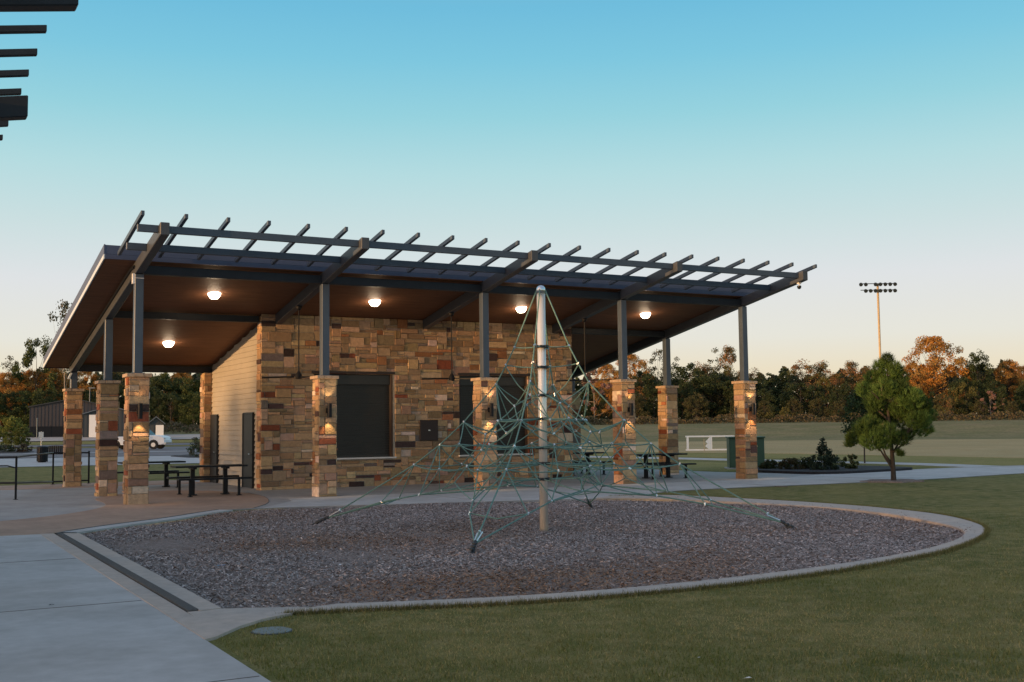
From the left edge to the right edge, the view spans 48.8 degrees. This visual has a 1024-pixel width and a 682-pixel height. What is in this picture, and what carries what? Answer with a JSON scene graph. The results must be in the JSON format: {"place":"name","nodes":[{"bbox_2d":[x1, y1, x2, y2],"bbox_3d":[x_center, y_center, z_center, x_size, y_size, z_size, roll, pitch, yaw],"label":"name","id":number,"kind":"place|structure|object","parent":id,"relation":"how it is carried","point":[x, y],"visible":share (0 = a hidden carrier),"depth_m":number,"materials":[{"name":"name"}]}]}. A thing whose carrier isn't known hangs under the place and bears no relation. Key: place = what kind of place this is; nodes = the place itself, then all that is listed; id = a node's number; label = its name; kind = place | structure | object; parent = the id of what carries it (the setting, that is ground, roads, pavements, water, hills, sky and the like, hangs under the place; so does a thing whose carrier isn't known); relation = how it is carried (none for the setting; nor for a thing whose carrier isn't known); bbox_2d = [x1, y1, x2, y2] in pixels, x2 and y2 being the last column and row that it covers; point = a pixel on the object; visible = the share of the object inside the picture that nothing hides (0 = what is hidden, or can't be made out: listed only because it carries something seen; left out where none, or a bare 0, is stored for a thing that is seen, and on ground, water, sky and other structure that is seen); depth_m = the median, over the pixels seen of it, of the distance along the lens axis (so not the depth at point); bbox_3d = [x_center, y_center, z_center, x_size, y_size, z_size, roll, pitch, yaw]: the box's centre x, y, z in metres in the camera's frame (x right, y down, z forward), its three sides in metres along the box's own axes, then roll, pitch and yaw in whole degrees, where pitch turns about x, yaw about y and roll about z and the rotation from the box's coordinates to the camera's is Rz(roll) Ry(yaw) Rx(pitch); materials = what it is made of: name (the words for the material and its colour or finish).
{"place":"outdoors","nodes":[
{"label":"outdoors","id":0,"kind":"place"},
{"bbox_2d":[0,446,197,453],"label":"road","id":1,"kind":"structure","parent":0,"point":[180,448],"depth_m":100.86,"materials":[{"name":"grey asphalt"}]},
{"bbox_2d":[0,450,33,452],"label":"mulch island","id":2,"kind":"structure","parent":1,"relation":"on","point":[16,452],"depth_m":93.51,"materials":[{"name":"brown soil"}]},
{"bbox_2d":[0,415,27,445],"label":"young tree","id":3,"kind":"object","parent":2,"relation":"on","point":[5,435],"visible":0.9,"depth_m":99.23,"materials":[{"name":"green plant"}]},
{"bbox_2d":[10,427,34,448],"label":"young tree","id":4,"kind":"object","parent":2,"relation":"on","point":[22,435],"visible":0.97,"depth_m":98.80,"materials":[{"name":"green plant"}]},
{"bbox_2d":[117,430,171,448],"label":"pickup truck","id":5,"kind":"object","parent":1,"relation":"on","point":[159,441],"visible":0.48,"depth_m":102.14,"materials":[{"name":"white paint"}]},
{"bbox_2d":[0,456,199,466],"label":"lot path","id":6,"kind":"structure","parent":0,"point":[27,462],"depth_m":64.64,"materials":[{"name":"concrete"}]},
{"bbox_2d":[0,434,199,441],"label":"gravel yard","id":7,"kind":"structure","parent":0,"point":[182,436],"depth_m":146.09,"materials":[{"name":"grey gravel"}]},
{"bbox_2d":[82,408,124,436],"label":"barn","id":8,"kind":"structure","parent":7,"relation":"on","point":[89,422],"depth_m":147.66,"materials":[{"name":"metal"}]},
{"bbox_2d":[0,451,199,457],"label":"car park","id":9,"kind":"structure","parent":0,"point":[122,454],"depth_m":82.46,"materials":[{"name":"grey asphalt"}]},
{"bbox_2d":[0,440,199,444],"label":"verge","id":10,"kind":"structure","parent":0,"point":[93,442],"depth_m":133.74,"materials":[{"name":"green plant"}]},
{"bbox_2d":[40,533,193,618],"bbox_3d":[-5.366,2.887,14.530,0.210,0.060,9.900,2,-5,-29],"label":"tan border","id":11,"kind":"object","parent":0,"point":[166,607],"visible":0.64,"depth_m":12.79,"materials":[{"name":"concrete"}]},
{"bbox_2d":[0,490,267,535],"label":"tan pavement","id":12,"kind":"structure","parent":0,"point":[115,509],"depth_m":24.07,"materials":[{"name":"concrete"}]},
{"bbox_2d":[166,464,251,496],"bbox_3d":[-7.927,3.633,29.534,1.860,0.768,1.680,2,-5,-27],"label":"picnic table","id":13,"kind":"object","parent":12,"relation":"on","point":[192,478],"visible":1,"depth_m":29.32,"materials":[{"name":"black metal"}]},
{"bbox_2d":[0,534,270,681],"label":"plaza","id":14,"kind":"structure","parent":0,"point":[133,640],"depth_m":9.51,"materials":[{"name":"concrete"}]},
{"bbox_2d":[0,0,78,140],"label":"neighbouring trellis","id":15,"kind":"object","parent":14,"relation":"on","point":[13,106],"visible":1,"depth_m":13.52,"materials":[{"name":"paint"}]},
{"bbox_2d":[173,607,308,640],"bbox_3d":[-2.655,2.538,10.091,0.987,0.100,1.692,-2,-5,19],"label":"corner apron","id":16,"kind":"object","parent":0,"point":[210,625],"visible":0.6,"depth_m":10.11,"materials":[{"name":"concrete"}]},
{"bbox_2d":[0,416,1023,681],"bbox_3d":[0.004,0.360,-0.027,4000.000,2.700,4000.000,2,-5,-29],"label":"ground","id":17,"kind":"structure","parent":0,"point":[970,498],"depth_m":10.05,"materials":[{"name":"green plant"}]},
{"bbox_2d":[0,372,23,421],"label":"tree","id":18,"kind":"object","parent":17,"relation":"on","point":[3,375],"visible":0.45,"depth_m":186.84,"materials":[{"name":"brown plant"}]},
{"bbox_2d":[0,391,24,431],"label":"tree","id":19,"kind":"object","parent":17,"relation":"on","point":[10,401],"visible":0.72,"depth_m":177.57,"materials":[{"name":"green plant"}]},
{"bbox_2d":[8,390,42,426],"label":"tree","id":20,"kind":"object","parent":17,"relation":"on","point":[25,401],"visible":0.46,"depth_m":178.46,"materials":[{"name":"green plant"}]},
{"bbox_2d":[8,369,48,412],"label":"tree","id":21,"kind":"object","parent":17,"relation":"on","point":[26,375],"visible":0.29,"depth_m":190.30,"materials":[{"name":"brown plant"}]},
{"bbox_2d":[11,335,57,417],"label":"tree","id":22,"kind":"object","parent":17,"relation":"on","point":[30,355],"visible":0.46,"depth_m":188.72,"materials":[{"name":"green plant"}]},
{"bbox_2d":[28,388,57,412],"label":"tree","id":23,"kind":"object","parent":17,"relation":"on","point":[39,398],"visible":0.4,"depth_m":179.27,"materials":[{"name":"green plant"}]},
{"bbox_2d":[24,425,63,436],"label":"fence","id":24,"kind":"object","parent":17,"relation":"on","point":[53,431],"visible":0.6,"depth_m":147.59,"materials":[{"name":"black metal"}]},
{"bbox_2d":[29,368,69,403],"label":"tree","id":25,"kind":"object","parent":17,"relation":"on","point":[59,372],"visible":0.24,"depth_m":192.27,"materials":[{"name":"brown plant"}]},
{"bbox_2d":[48,299,71,388],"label":"tree","id":26,"kind":"object","parent":17,"relation":"on","point":[64,308],"visible":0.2,"depth_m":177.51,"materials":[{"name":"green plant"}]},
{"bbox_2d":[28,400,96,434],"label":"barn","id":27,"kind":"structure","parent":17,"relation":"on","point":[49,414],"depth_m":155.19,"materials":[{"name":"metal"}]},
{"bbox_2d":[67,372,99,401],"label":"tree","id":28,"kind":"object","parent":17,"relation":"on","point":[94,377],"visible":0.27,"depth_m":193.95,"materials":[{"name":"brown plant"}]},
{"bbox_2d":[0,367,200,428],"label":"woodland","id":29,"kind":"object","parent":17,"relation":"on","point":[196,376],"visible":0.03,"depth_m":202.42,"materials":[{"name":"green plant"}]},
{"bbox_2d":[56,533,198,611],"bbox_3d":[-5.249,2.872,14.653,0.132,0.038,9.400,2,-5,-29],"label":"drain grating","id":30,"kind":"object","parent":17,"relation":"on","point":[168,596],"visible":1,"depth_m":12.98,"materials":[{"name":"black metal"}]},
{"bbox_2d":[64,533,220,610],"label":"pit kerb","id":31,"kind":"structure","parent":17,"relation":"on","point":[191,598],"depth_m":13.16,"materials":[{"name":"concrete"}]},
{"bbox_2d":[65,510,232,533],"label":"kerb","id":32,"kind":"structure","parent":17,"relation":"on","point":[140,523],"depth_m":20.95,"materials":[{"name":"concrete"}]},
{"bbox_2d":[149,416,164,434],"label":"barn","id":33,"kind":"structure","parent":17,"relation":"on","point":[156,425],"depth_m":142.67,"materials":[{"name":"metal"}]},
{"bbox_2d":[149,389,169,423],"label":"tree","id":34,"kind":"object","parent":17,"relation":"on","point":[156,411],"visible":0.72,"depth_m":180.73,"materials":[{"name":"green plant"}]},
{"bbox_2d":[149,373,173,423],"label":"tree","id":35,"kind":"object","parent":17,"relation":"on","point":[156,380],"visible":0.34,"depth_m":188.28,"materials":[{"name":"green plant"}]},
{"bbox_2d":[150,373,187,422],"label":"tree","id":36,"kind":"object","parent":17,"relation":"on","point":[165,376],"visible":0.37,"depth_m":190.16,"materials":[{"name":"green plant"}]},
{"bbox_2d":[158,393,187,428],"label":"tree","id":37,"kind":"object","parent":17,"relation":"on","point":[176,400],"visible":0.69,"depth_m":179.95,"materials":[{"name":"green plant"}]},
{"bbox_2d":[164,421,199,433],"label":"scrub","id":38,"kind":"object","parent":17,"relation":"on","point":[186,428],"visible":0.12,"depth_m":164.31,"materials":[{"name":"green plant"}]},
{"bbox_2d":[171,376,200,424],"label":"tree","id":39,"kind":"object","parent":17,"relation":"on","point":[181,386],"visible":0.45,"depth_m":188.88,"materials":[{"name":"green plant"}]},
{"bbox_2d":[177,391,199,424],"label":"tree","id":40,"kind":"object","parent":17,"relation":"on","point":[190,397],"visible":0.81,"depth_m":179.74,"materials":[{"name":"green plant"}]},
{"bbox_2d":[177,379,200,424],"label":"tree","id":41,"kind":"object","parent":17,"relation":"on","point":[195,384],"visible":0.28,"depth_m":188.97,"materials":[{"name":"green plant"}]},
{"bbox_2d":[250,626,292,634],"bbox_3d":[-2.042,2.472,9.607,0.360,0.033,0.360,2,-5,-29],"label":"valve lid","id":42,"kind":"object","parent":17,"relation":"on","point":[274,629],"visible":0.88,"depth_m":9.56,"materials":[{"name":"grey plastic"}]},
{"bbox_2d":[581,369,611,422],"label":"tree","id":43,"kind":"object","parent":17,"relation":"on","point":[601,391],"visible":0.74,"depth_m":211.71,"materials":[{"name":"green plant"}]},
{"bbox_2d":[585,387,608,421],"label":"tree","id":44,"kind":"object","parent":17,"relation":"on","point":[598,406],"visible":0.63,"depth_m":214.03,"materials":[{"name":"green plant"}]},
{"bbox_2d":[590,363,618,419],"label":"tree","id":45,"kind":"object","parent":17,"relation":"on","point":[607,368],"visible":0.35,"depth_m":224.36,"materials":[{"name":"orange plant"}]},
{"bbox_2d":[608,354,654,415],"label":"tree","id":46,"kind":"object","parent":17,"relation":"on","point":[631,358],"visible":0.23,"depth_m":227.95,"materials":[{"name":"brown plant"}]},
{"bbox_2d":[289,495,983,613],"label":"kerb","id":47,"kind":"structure","parent":17,"relation":"on","point":[950,522],"depth_m":14.48,"materials":[{"name":"concrete"}]},
{"bbox_2d":[279,493,993,615],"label":"edge grass","id":48,"kind":"structure","parent":17,"relation":"on","point":[971,541],"depth_m":11.69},
{"bbox_2d":[631,370,659,420],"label":"tree","id":49,"kind":"object","parent":17,"relation":"on","point":[644,377],"visible":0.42,"depth_m":217.77,"materials":[{"name":"green plant"}]},
{"bbox_2d":[639,379,661,421],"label":"tree","id":50,"kind":"object","parent":17,"relation":"on","point":[655,384],"visible":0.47,"depth_m":215.79,"materials":[{"name":"green plant"}]},
{"bbox_2d":[585,460,735,470],"bbox_3d":[3.965,5.472,49.889,18.452,0.050,8.649,-5,-6,42],"label":"turf strip","id":51,"kind":"object","parent":17,"relation":"on","point":[715,466],"visible":0.04,"depth_m":46.56,"materials":[{"name":"green plant"}]},
{"bbox_2d":[724,436,764,468],"bbox_3d":[8.947,4.273,43.269,1.520,1.225,1.000,-1,-4,3],"label":"utility cabinet","id":52,"kind":"object","parent":51,"relation":"on","point":[731,456],"visible":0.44,"depth_m":42.86,"materials":[{"name":"green metal"}]},
{"bbox_2d":[677,379,697,418],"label":"tree","id":53,"kind":"object","parent":17,"relation":"on","point":[688,388],"visible":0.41,"depth_m":216.42,"materials":[{"name":"green plant"}]},
{"bbox_2d":[662,362,719,418],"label":"tree","id":54,"kind":"object","parent":17,"relation":"on","point":[683,370],"visible":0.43,"depth_m":221.25,"materials":[{"name":"green plant"}]},
{"bbox_2d":[682,392,709,420],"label":"tree","id":55,"kind":"object","parent":17,"relation":"on","point":[696,410],"visible":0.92,"depth_m":208.36,"materials":[{"name":"green plant"}]},
{"bbox_2d":[692,371,734,419],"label":"tree","id":56,"kind":"object","parent":17,"relation":"on","point":[706,383],"visible":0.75,"depth_m":218.38,"materials":[{"name":"green plant"}]},
{"bbox_2d":[703,375,735,419],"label":"tree","id":57,"kind":"object","parent":17,"relation":"on","point":[718,403],"visible":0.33,"depth_m":220.82,"materials":[{"name":"green plant"}]},
{"bbox_2d":[718,344,738,405],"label":"tree","id":58,"kind":"object","parent":17,"relation":"on","point":[732,358],"visible":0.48,"depth_m":233.40,"materials":[{"name":"orange plant"}]},
{"bbox_2d":[757,388,777,417],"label":"tree","id":59,"kind":"object","parent":17,"relation":"on","point":[771,397],"visible":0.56,"depth_m":209.91,"materials":[{"name":"green plant"}]},
{"bbox_2d":[757,372,782,415],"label":"tree","id":60,"kind":"object","parent":17,"relation":"on","point":[770,382],"visible":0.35,"depth_m":225.48,"materials":[{"name":"green plant"}]},
{"bbox_2d":[779,382,814,418],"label":"tree","id":61,"kind":"object","parent":17,"relation":"on","point":[789,396],"visible":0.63,"depth_m":213.31,"materials":[{"name":"green plant"}]},
{"bbox_2d":[575,359,1023,420],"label":"woodland","id":62,"kind":"object","parent":17,"relation":"on","point":[578,385],"visible":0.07,"depth_m":238.46,"materials":[{"name":"green plant"}]},
{"bbox_2d":[581,410,1023,424],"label":"scrub","id":63,"kind":"object","parent":17,"relation":"on","point":[795,418],"visible":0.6,"depth_m":194.12,"materials":[{"name":"green plant"}]},
{"bbox_2d":[581,452,1023,465],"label":"turf margin","id":64,"kind":"object","parent":17,"relation":"on","point":[993,461],"visible":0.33,"depth_m":52.26,"materials":[{"name":"green plant"}]},
{"bbox_2d":[784,358,825,414],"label":"tree","id":65,"kind":"object","parent":17,"relation":"on","point":[794,372],"visible":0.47,"depth_m":229.94,"materials":[{"name":"brown plant"}]},
{"bbox_2d":[801,384,826,419],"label":"tree","id":66,"kind":"object","parent":17,"relation":"on","point":[823,396],"visible":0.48,"depth_m":215.09,"materials":[{"name":"green plant"}]},
{"bbox_2d":[801,360,837,407],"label":"tree","id":67,"kind":"object","parent":17,"relation":"on","point":[817,373],"visible":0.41,"depth_m":231.34,"materials":[{"name":"brown plant"}]},
{"bbox_2d":[808,398,830,419],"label":"tree","id":68,"kind":"object","parent":17,"relation":"on","point":[812,406],"visible":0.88,"depth_m":203.84,"materials":[{"name":"green plant"}]},
{"bbox_2d":[814,375,836,415],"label":"tree","id":69,"kind":"object","parent":17,"relation":"on","point":[824,380],"visible":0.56,"depth_m":221.26,"materials":[{"name":"green plant"}]},
{"bbox_2d":[757,463,911,473],"bbox_3d":[10.513,4.721,41.783,5.645,0.120,7.937,2,-5,-29],"label":"planting bed","id":70,"kind":"object","parent":17,"relation":"on","point":[860,469],"visible":0.51,"depth_m":38.75,"materials":[{"name":"brown soil"}]},
{"bbox_2d":[778,457,805,469],"bbox_3d":[9.958,4.502,39.990,1.038,0.840,1.048,2,-5,-29],"label":"shrub","id":71,"kind":"object","parent":70,"relation":"on","point":[787,463],"visible":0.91,"depth_m":39.85,"materials":[{"name":"green plant"}]},
{"bbox_2d":[807,438,839,469],"bbox_3d":[10.829,4.092,39.276,1.244,1.530,1.208,2,-5,-29],"label":"conifer shrub","id":72,"kind":"object","parent":70,"relation":"on","point":[828,458],"visible":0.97,"depth_m":39.13,"materials":[{"name":"green plant"}]},
{"bbox_2d":[838,360,862,412],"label":"tree","id":73,"kind":"object","parent":17,"relation":"on","point":[850,367],"visible":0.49,"depth_m":227.28,"materials":[{"name":"brown plant"}]},
{"bbox_2d":[836,390,883,462],"bbox_3d":[14.846,3.666,47.514,2.081,3.531,1.947,-3,-5,31],"label":"young tree","id":74,"kind":"object","parent":17,"relation":"on","point":[856,404],"visible":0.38,"depth_m":47.58,"materials":[{"name":"green plant"}]},
{"bbox_2d":[859,282,896,421],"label":"sports light","id":75,"kind":"object","parent":17,"relation":"on","point":[877,290],"visible":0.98,"depth_m":157.35,"materials":[{"name":"grey metal"}]},
{"bbox_2d":[860,479,923,482],"bbox_3d":[10.995,4.057,32.700,1.968,0.050,1.577,2,-5,-29],"label":"mulch ring","id":76,"kind":"object","parent":17,"relation":"on","point":[889,480],"visible":0.88,"depth_m":32.35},
{"bbox_2d":[842,350,938,479],"bbox_3d":[10.966,2.189,32.642,2.644,3.903,2.199,2,-5,-29],"label":"tree","id":77,"kind":"object","parent":76,"relation":"on","point":[879,430],"visible":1,"depth_m":32.46,"materials":[{"name":"green plant"}]},
{"bbox_2d":[901,335,972,410],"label":"tree","id":78,"kind":"object","parent":17,"relation":"on","point":[936,344],"visible":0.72,"depth_m":219.01,"materials":[{"name":"orange plant"}]},
{"bbox_2d":[932,392,955,417],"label":"tree","id":79,"kind":"object","parent":17,"relation":"on","point":[939,399],"visible":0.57,"depth_m":199.39,"materials":[{"name":"brown plant"}]},
{"bbox_2d":[946,377,973,416],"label":"tree","id":80,"kind":"object","parent":17,"relation":"on","point":[951,391],"visible":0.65,"depth_m":207.26,"materials":[{"name":"green plant"}]},
{"bbox_2d":[952,381,979,414],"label":"tree","id":81,"kind":"object","parent":17,"relation":"on","point":[961,390],"visible":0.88,"depth_m":205.35,"materials":[{"name":"green plant"}]},
{"bbox_2d":[958,348,997,416],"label":"tree","id":82,"kind":"object","parent":17,"relation":"on","point":[981,367],"visible":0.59,"depth_m":214.27,"materials":[{"name":"green plant"}]},
{"bbox_2d":[978,379,1005,415],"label":"tree","id":83,"kind":"object","parent":17,"relation":"on","point":[993,383],"visible":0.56,"depth_m":207.07,"materials":[{"name":"green plant"}]},
{"bbox_2d":[991,386,1014,415],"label":"tree","id":84,"kind":"object","parent":17,"relation":"on","point":[1003,398],"visible":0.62,"depth_m":201.36,"materials":[{"name":"green plant"}]},
{"bbox_2d":[992,359,1023,408],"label":"tree","id":85,"kind":"object","parent":17,"relation":"on","point":[1011,364],"visible":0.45,"depth_m":219.18,"materials":[{"name":"orange plant"}]},
{"bbox_2d":[0,465,1023,520],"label":"pavement","id":86,"kind":"structure","parent":0,"point":[31,503],"depth_m":31.09,"materials":[{"name":"concrete"}]},
{"bbox_2d":[0,451,89,499],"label":"handrail","id":87,"kind":"object","parent":86,"relation":"on","point":[15,467],"visible":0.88,"depth_m":31.49,"materials":[{"name":"black metal"}]},
{"bbox_2d":[0,480,201,489],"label":"tan strip","id":88,"kind":"object","parent":86,"relation":"on","point":[42,486],"visible":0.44,"depth_m":35.49,"materials":[{"name":"concrete"}]},
{"bbox_2d":[117,460,189,487],"bbox_3d":[-10.815,4.003,33.896,1.860,0.768,1.680,2,-5,-29],"label":"picnic table","id":89,"kind":"object","parent":86,"relation":"on","point":[166,472],"visible":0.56,"depth_m":33.95,"materials":[{"name":"black metal"}]},
{"bbox_2d":[43,210,816,504],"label":"stone pavilion","id":90,"kind":"structure","parent":86,"relation":"on","point":[365,366],"depth_m":32.93,"materials":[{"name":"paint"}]},
{"bbox_2d":[209,414,218,482],"bbox_3d":[-9.714,3.501,36.726,0.127,2.220,0.970,2,-5,-29],"label":"door","id":91,"kind":"structure","parent":90,"relation":"in","point":[214,423],"depth_m":36.60,"materials":[{"name":"paint"}]},
{"bbox_2d":[242,412,254,487],"bbox_3d":[-7.784,3.216,33.262,0.127,2.220,1.060,2,-5,-29],"label":"door","id":92,"kind":"structure","parent":90,"relation":"in","point":[248,420],"depth_m":33.18,"materials":[{"name":"paint"}]},
{"bbox_2d":[262,306,309,378],"bbox_3d":[-5.837,0.035,30.443,1.664,1.970,1.682,2,-5,-29],"label":"ceiling fan","id":93,"kind":"object","parent":90,"relation":"hanging from","point":[298,375],"visible":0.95,"depth_m":30.51,"materials":[{"name":"black metal"}]},
{"bbox_2d":[311,371,396,459],"bbox_3d":[-4.677,2.180,33.179,2.620,2.569,0.370,2,-5,-29],"label":"window","id":94,"kind":"structure","parent":90,"relation":"in","point":[364,429],"depth_m":33.46,"materials":[{"name":"metal"}]},
{"bbox_2d":[458,373,531,456],"bbox_3d":[-0.573,2.305,35.456,2.590,2.569,0.370,2,-5,-29],"label":"window","id":95,"kind":"structure","parent":90,"relation":"in","point":[506,382],"depth_m":35.74,"materials":[{"name":"metal"}]},
{"bbox_2d":[636,453,695,478],"bbox_3d":[4.642,3.992,36.139,1.860,0.768,1.680,1,-5,-26],"label":"picnic table","id":96,"kind":"object","parent":86,"relation":"on","point":[667,462],"visible":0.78,"depth_m":35.94,"materials":[{"name":"black metal"}]},
{"bbox_2d":[0,0,1023,502],"label":"sky","id":97,"kind":"structure","parent":0,"point":[860,141],"materials":[{"name":"blue"}]},
{"bbox_2d":[82,499,963,608],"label":"mulch ground","id":98,"kind":"structure","parent":0,"point":[163,544],"depth_m":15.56,"materials":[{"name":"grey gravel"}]},
{"bbox_2d":[313,285,793,552],"bbox_3d":[0.441,1.283,19.680,6.291,4.530,6.205,2,-5,-29],"label":"rope climbing net","id":99,"kind":"object","parent":98,"relation":"on","point":[542,418],"visible":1,"depth_m":19.50,"materials":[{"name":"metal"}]},
{"bbox_2d":[265,466,1023,507],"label":"apron","id":100,"kind":"object","parent":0,"point":[512,494],"visible":0.56,"depth_m":30.60,"materials":[{"name":"concrete"}]},
{"bbox_2d":[581,439,1023,457],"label":"sports field","id":101,"kind":"structure","parent":0,"point":[1004,448],"depth_m":76.99,"materials":[{"name":"green plant"}]},
{"bbox_2d":[685,435,733,450],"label":"goal frame","id":102,"kind":"object","parent":101,"relation":"on","point":[709,443],"visible":0.85,"depth_m":73.91,"materials":[{"name":"white paint"}]},
{"bbox_2d":[845,462,992,466],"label":"path","id":103,"kind":"structure","parent":0,"point":[936,464],"depth_m":45.00,"materials":[{"name":"concrete"}]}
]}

